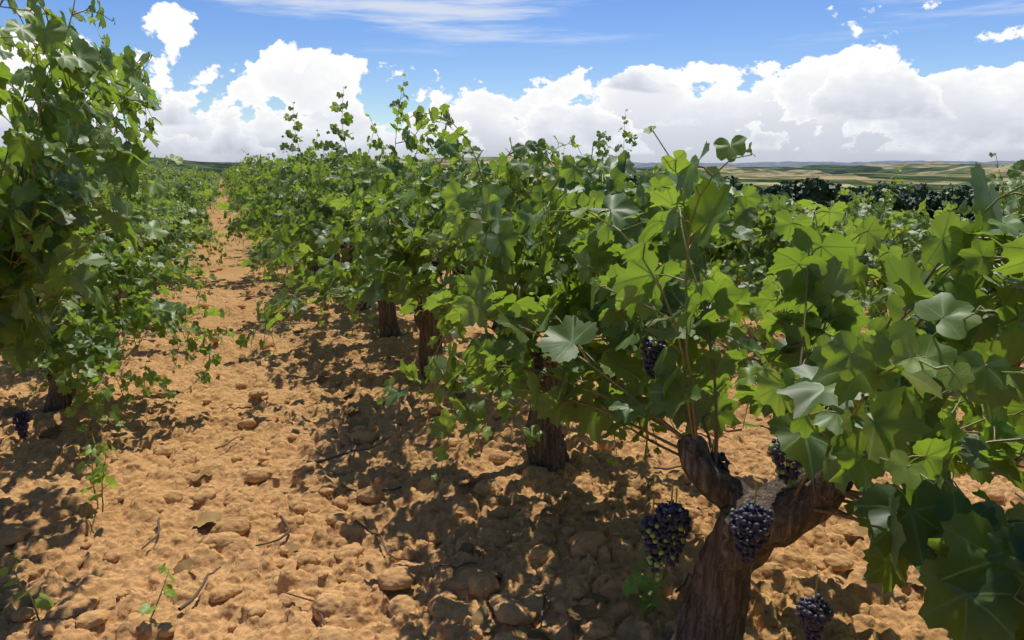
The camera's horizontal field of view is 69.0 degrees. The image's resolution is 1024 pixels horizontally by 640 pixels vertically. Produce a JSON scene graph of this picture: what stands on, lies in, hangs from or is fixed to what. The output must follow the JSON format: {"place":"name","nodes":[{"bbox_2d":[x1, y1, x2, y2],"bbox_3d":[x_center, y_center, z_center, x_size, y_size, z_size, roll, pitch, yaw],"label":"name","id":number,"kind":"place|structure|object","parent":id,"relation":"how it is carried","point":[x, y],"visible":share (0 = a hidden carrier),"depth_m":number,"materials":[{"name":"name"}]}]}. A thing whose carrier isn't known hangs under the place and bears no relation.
{"place":"outdoors","nodes":[
{"label":"outdoors","id":0,"kind":"place"},
{"bbox_2d":[0,156,1023,639],"bbox_3d":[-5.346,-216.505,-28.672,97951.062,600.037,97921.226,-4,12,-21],"label":"ground","id":1,"kind":"structure","parent":0,"point":[36,470],"depth_m":2.85,"materials":[{"name":"brown soil"}]},
{"bbox_2d":[0,0,182,440],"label":"vine","id":2,"kind":"object","parent":1,"relation":"on","point":[52,149],"visible":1,"depth_m":2.22,"materials":[{"name":"green plant"}]},
{"bbox_2d":[84,167,111,197],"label":"vine","id":3,"kind":"object","parent":1,"relation":"on","point":[103,175],"visible":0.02,"depth_m":19.55,"materials":[{"name":"green plant"}]},
{"bbox_2d":[5,156,217,345],"bbox_3d":[-2.743,-0.430,4.886,1.512,1.651,1.462,-5,12,-25],"label":"vine","id":4,"kind":"object","parent":1,"relation":"on","point":[146,220],"visible":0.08,"depth_m":5.10,"materials":[{"name":"green plant"}]},
{"bbox_2d":[2,230,234,433],"bbox_3d":[-2.070,0.054,3.801,1.128,1.129,1.634,-9,15,-40],"label":"vine","id":5,"kind":"object","parent":1,"relation":"on","point":[68,348],"visible":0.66,"depth_m":3.49,"materials":[{"name":"green plant"}]},
{"bbox_2d":[79,183,190,314],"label":"vine","id":6,"kind":"object","parent":1,"relation":"on","point":[167,253],"visible":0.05,"depth_m":6.00,"materials":[{"name":"green plant"}]},
{"bbox_2d":[140,166,152,176],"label":"vine","id":7,"kind":"object","parent":1,"relation":"on","point":[148,173],"visible":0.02,"depth_m":33.42,"materials":[{"name":"green plant"}]},
{"bbox_2d":[102,174,198,295],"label":"vine","id":8,"kind":"object","parent":1,"relation":"on","point":[135,201],"visible":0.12,"depth_m":7.18,"materials":[{"name":"green plant"}]},
{"bbox_2d":[145,164,157,177],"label":"vine","id":9,"kind":"object","parent":1,"relation":"on","point":[151,171],"visible":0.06,"depth_m":35.69,"materials":[{"name":"green plant"}]},
{"bbox_2d":[147,167,169,183],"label":"vine","id":10,"kind":"object","parent":1,"relation":"on","point":[155,173],"visible":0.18,"depth_m":36.77,"materials":[{"name":"green plant"}]},
{"bbox_2d":[153,164,173,178],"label":"vine","id":11,"kind":"object","parent":1,"relation":"on","point":[170,171],"visible":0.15,"depth_m":45.97,"materials":[{"name":"green plant"}]},
{"bbox_2d":[113,181,217,262],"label":"vine","id":12,"kind":"object","parent":1,"relation":"on","point":[182,189],"visible":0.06,"depth_m":9.48,"materials":[{"name":"green plant"}]},
{"bbox_2d":[165,165,179,189],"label":"vine","id":13,"kind":"object","parent":1,"relation":"on","point":[170,167],"visible":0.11,"depth_m":50.02,"materials":[{"name":"green plant"}]},
{"bbox_2d":[162,165,183,175],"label":"vine","id":14,"kind":"object","parent":1,"relation":"on","point":[176,171],"visible":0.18,"depth_m":50.88,"materials":[{"name":"green plant"}]},
{"bbox_2d":[138,173,218,240],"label":"vine","id":15,"kind":"object","parent":1,"relation":"on","point":[169,187],"visible":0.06,"depth_m":12.15,"materials":[{"name":"green plant"}]},
{"bbox_2d":[150,167,216,241],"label":"vine","id":16,"kind":"object","parent":1,"relation":"on","point":[194,195],"visible":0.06,"depth_m":11.10,"materials":[{"name":"green plant"}]},
{"bbox_2d":[138,199,231,275],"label":"vine","id":17,"kind":"object","parent":1,"relation":"on","point":[202,237],"visible":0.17,"depth_m":8.55,"materials":[{"name":"green plant"}]},
{"bbox_2d":[166,186,206,209],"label":"vine","id":18,"kind":"object","parent":1,"relation":"on","point":[197,192],"visible":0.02,"depth_m":14.59,"materials":[{"name":"green plant"}]},
{"bbox_2d":[161,177,224,215],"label":"vine","id":19,"kind":"object","parent":1,"relation":"on","point":[205,186],"visible":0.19,"depth_m":18.20,"materials":[{"name":"green plant"}]},
{"bbox_2d":[170,172,219,212],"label":"vine","id":20,"kind":"object","parent":1,"relation":"on","point":[188,175],"visible":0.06,"depth_m":20.83,"materials":[{"name":"green plant"}]},
{"bbox_2d":[176,186,214,211],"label":"vine","id":21,"kind":"object","parent":1,"relation":"on","point":[203,204],"visible":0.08,"depth_m":17.05,"materials":[{"name":"green plant"}]},
{"bbox_2d":[178,170,216,204],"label":"vine","id":22,"kind":"object","parent":1,"relation":"on","point":[203,173],"visible":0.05,"depth_m":23.30,"materials":[{"name":"green plant"}]},
{"bbox_2d":[181,175,218,210],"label":"vine","id":23,"kind":"object","parent":1,"relation":"on","point":[213,200],"visible":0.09,"depth_m":21.72,"materials":[{"name":"green plant"}]},
{"bbox_2d":[179,177,221,197],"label":"vine","id":24,"kind":"object","parent":1,"relation":"on","point":[205,180],"visible":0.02,"depth_m":25.43,"materials":[{"name":"green plant"}]},
{"bbox_2d":[184,166,220,195],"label":"vine","id":25,"kind":"object","parent":1,"relation":"on","point":[213,178],"visible":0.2,"depth_m":26.29,"materials":[{"name":"green plant"}]},
{"bbox_2d":[222,159,242,182],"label":"vine","id":26,"kind":"object","parent":1,"relation":"on","point":[234,170],"visible":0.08,"depth_m":32.68,"materials":[{"name":"green plant"}]},
{"bbox_2d":[226,164,240,195],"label":"vine","id":27,"kind":"object","parent":1,"relation":"on","point":[231,184],"visible":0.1,"depth_m":29.43,"materials":[{"name":"green plant"}]},
{"bbox_2d":[227,151,256,203],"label":"vine","id":28,"kind":"object","parent":1,"relation":"on","point":[250,168],"visible":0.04,"depth_m":18.09,"materials":[{"name":"green plant"}]},
{"bbox_2d":[226,168,260,212],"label":"vine","id":29,"kind":"object","parent":1,"relation":"on","point":[240,181],"visible":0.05,"depth_m":16.83,"materials":[{"name":"green plant"}]},
{"bbox_2d":[230,161,268,204],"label":"vine","id":30,"kind":"object","parent":1,"relation":"on","point":[255,170],"visible":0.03,"depth_m":19.93,"materials":[{"name":"green plant"}]},
{"bbox_2d":[232,173,288,229],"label":"vine","id":31,"kind":"object","parent":1,"relation":"on","point":[249,187],"visible":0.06,"depth_m":12.32,"materials":[{"name":"green plant"}]},
{"bbox_2d":[234,151,293,210],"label":"vine","id":32,"kind":"object","parent":1,"relation":"on","point":[248,179],"visible":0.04,"depth_m":16.26,"materials":[{"name":"green plant"}]},
{"bbox_2d":[242,155,286,230],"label":"vine","id":33,"kind":"object","parent":1,"relation":"on","point":[256,165],"visible":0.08,"depth_m":14.51,"materials":[{"name":"green plant"}]},
{"bbox_2d":[228,145,322,242],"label":"vine","id":34,"kind":"object","parent":1,"relation":"on","point":[258,162],"visible":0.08,"depth_m":11.31,"materials":[{"name":"green plant"}]},
{"bbox_2d":[203,102,375,274],"bbox_3d":[-2.409,-1.477,9.009,1.973,2.106,2.093,4,12,22],"label":"vine","id":35,"kind":"object","parent":1,"relation":"on","point":[240,223],"visible":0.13,"depth_m":8.42,"materials":[{"name":"green plant"}]},
{"bbox_2d":[235,151,345,261],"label":"vine","id":36,"kind":"object","parent":1,"relation":"on","point":[254,189],"visible":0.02,"depth_m":10.29,"materials":[{"name":"green plant"}]},
{"bbox_2d":[245,185,350,281],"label":"vine","id":37,"kind":"object","parent":1,"relation":"on","point":[257,233],"visible":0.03,"depth_m":7.85,"materials":[{"name":"green plant"}]},
{"bbox_2d":[214,86,444,310],"bbox_3d":[-1.409,-0.965,6.654,1.876,2.003,1.991,3,12,16],"label":"vine","id":38,"kind":"object","parent":1,"relation":"on","point":[293,231],"visible":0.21,"depth_m":6.12,"materials":[{"name":"green plant"}]},
{"bbox_2d":[0,313,663,619],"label":"weeds","id":39,"kind":"object","parent":1,"relation":"on","point":[97,475],"visible":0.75,"depth_m":2.10,"materials":[{"name":"green plant"}]},
{"bbox_2d":[240,73,464,337],"bbox_3d":[-0.955,-0.723,5.384,1.921,2.098,1.858,-3,12,-14],"label":"vine","id":40,"kind":"object","parent":1,"relation":"on","point":[388,327],"visible":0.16,"depth_m":5.26,"materials":[{"name":"green plant"}]},
{"bbox_2d":[235,113,587,379],"bbox_3d":[-0.464,-0.282,4.181,2.098,1.689,2.266,-5,12,-22],"label":"vine","id":41,"kind":"object","parent":1,"relation":"on","point":[367,240],"visible":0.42,"depth_m":3.81,"materials":[{"name":"green plant"}]},
{"bbox_2d":[0,275,920,639],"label":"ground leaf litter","id":42,"kind":"object","parent":1,"relation":"on","point":[478,617],"visible":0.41,"depth_m":2.32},
{"bbox_2d":[450,157,494,181],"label":"vine","id":43,"kind":"object","parent":1,"relation":"on","point":[455,164],"depth_m":11.61,"materials":[{"name":"green plant"}]},
{"bbox_2d":[466,155,529,211],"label":"vine","id":44,"kind":"object","parent":1,"relation":"on","point":[475,167],"depth_m":10.48,"materials":[{"name":"green plant"}]},
{"bbox_2d":[0,213,1023,639],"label":"stones","id":45,"kind":"object","parent":1,"relation":"on","point":[506,607],"visible":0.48,"depth_m":2.41,"materials":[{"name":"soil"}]},
{"bbox_2d":[505,196,532,238],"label":"vine","id":46,"kind":"object","parent":1,"relation":"on","point":[517,204],"visible":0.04,"depth_m":10.02,"materials":[{"name":"green plant"}]},
{"bbox_2d":[523,148,565,245],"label":"vine","id":47,"kind":"object","parent":1,"relation":"on","point":[531,194],"visible":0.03,"depth_m":8.29,"materials":[{"name":"green plant"}]},
{"bbox_2d":[329,103,781,480],"bbox_3d":[0.289,-0.024,2.960,1.790,1.658,1.935,-4,12,-19],"label":"vine","id":48,"kind":"object","parent":1,"relation":"on","point":[478,229],"visible":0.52,"depth_m":2.48,"materials":[{"name":"green plant"}]},
{"bbox_2d":[553,109,655,228],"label":"vine","id":49,"kind":"object","parent":1,"relation":"on","point":[625,134],"visible":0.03,"depth_m":6.80,"materials":[{"name":"green plant"}]},
{"bbox_2d":[399,126,1023,639],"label":"vine","id":50,"kind":"object","parent":1,"relation":"on","point":[877,386],"visible":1,"depth_m":1.57,"materials":[{"name":"green plant"}]},
{"bbox_2d":[646,164,801,321],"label":"vine","id":51,"kind":"object","parent":1,"relation":"on","point":[720,252],"visible":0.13,"depth_m":5.75,"materials":[{"name":"green plant"}]},
{"bbox_2d":[461,175,1021,221],"bbox_3d":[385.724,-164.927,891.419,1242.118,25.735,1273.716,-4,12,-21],"label":"tree line","id":52,"kind":"object","parent":1,"relation":"on","point":[818,190],"visible":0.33,"depth_m":180.61,"materials":[{"name":"green plant"}]},
{"bbox_2d":[748,194,852,248],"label":"vine","id":53,"kind":"object","parent":1,"relation":"on","point":[826,229],"visible":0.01,"depth_m":8.49,"materials":[{"name":"green plant"}]},
{"bbox_2d":[763,191,846,240],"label":"vine","id":54,"kind":"object","parent":1,"relation":"on","point":[803,211],"visible":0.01,"depth_m":11.76,"materials":[{"name":"green plant"}]},
{"bbox_2d":[695,185,934,326],"bbox_3d":[1.824,-0.205,4.907,1.341,1.342,1.943,-5,12,-25],"label":"vine","id":55,"kind":"object","parent":1,"relation":"on","point":[740,275],"visible":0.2,"depth_m":4.78,"materials":[{"name":"green plant"}]},
{"bbox_2d":[829,161,933,316],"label":"vine","id":56,"kind":"object","parent":1,"relation":"on","point":[888,197],"visible":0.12,"depth_m":7.36,"materials":[{"name":"green plant"}]},
{"bbox_2d":[842,186,922,265],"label":"vine","id":57,"kind":"object","parent":1,"relation":"on","point":[866,200],"visible":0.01,"depth_m":11.55,"materials":[{"name":"green plant"}]},
{"bbox_2d":[820,152,1023,427],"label":"vine","id":58,"kind":"object","parent":1,"relation":"on","point":[1012,206],"visible":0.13,"depth_m":3.77,"materials":[{"name":"green plant"}]},
{"bbox_2d":[915,189,960,266],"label":"vine","id":59,"kind":"object","parent":1,"relation":"on","point":[954,205],"visible":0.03,"depth_m":9.37,"materials":[{"name":"green plant"}]},
{"bbox_2d":[924,171,1023,315],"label":"vine","id":60,"kind":"object","parent":1,"relation":"on","point":[1016,191],"visible":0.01,"depth_m":6.25,"materials":[{"name":"green plant"}]},
{"bbox_2d":[0,0,1023,162],"label":"sky","id":61,"kind":"structure","parent":0,"point":[847,81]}
]}

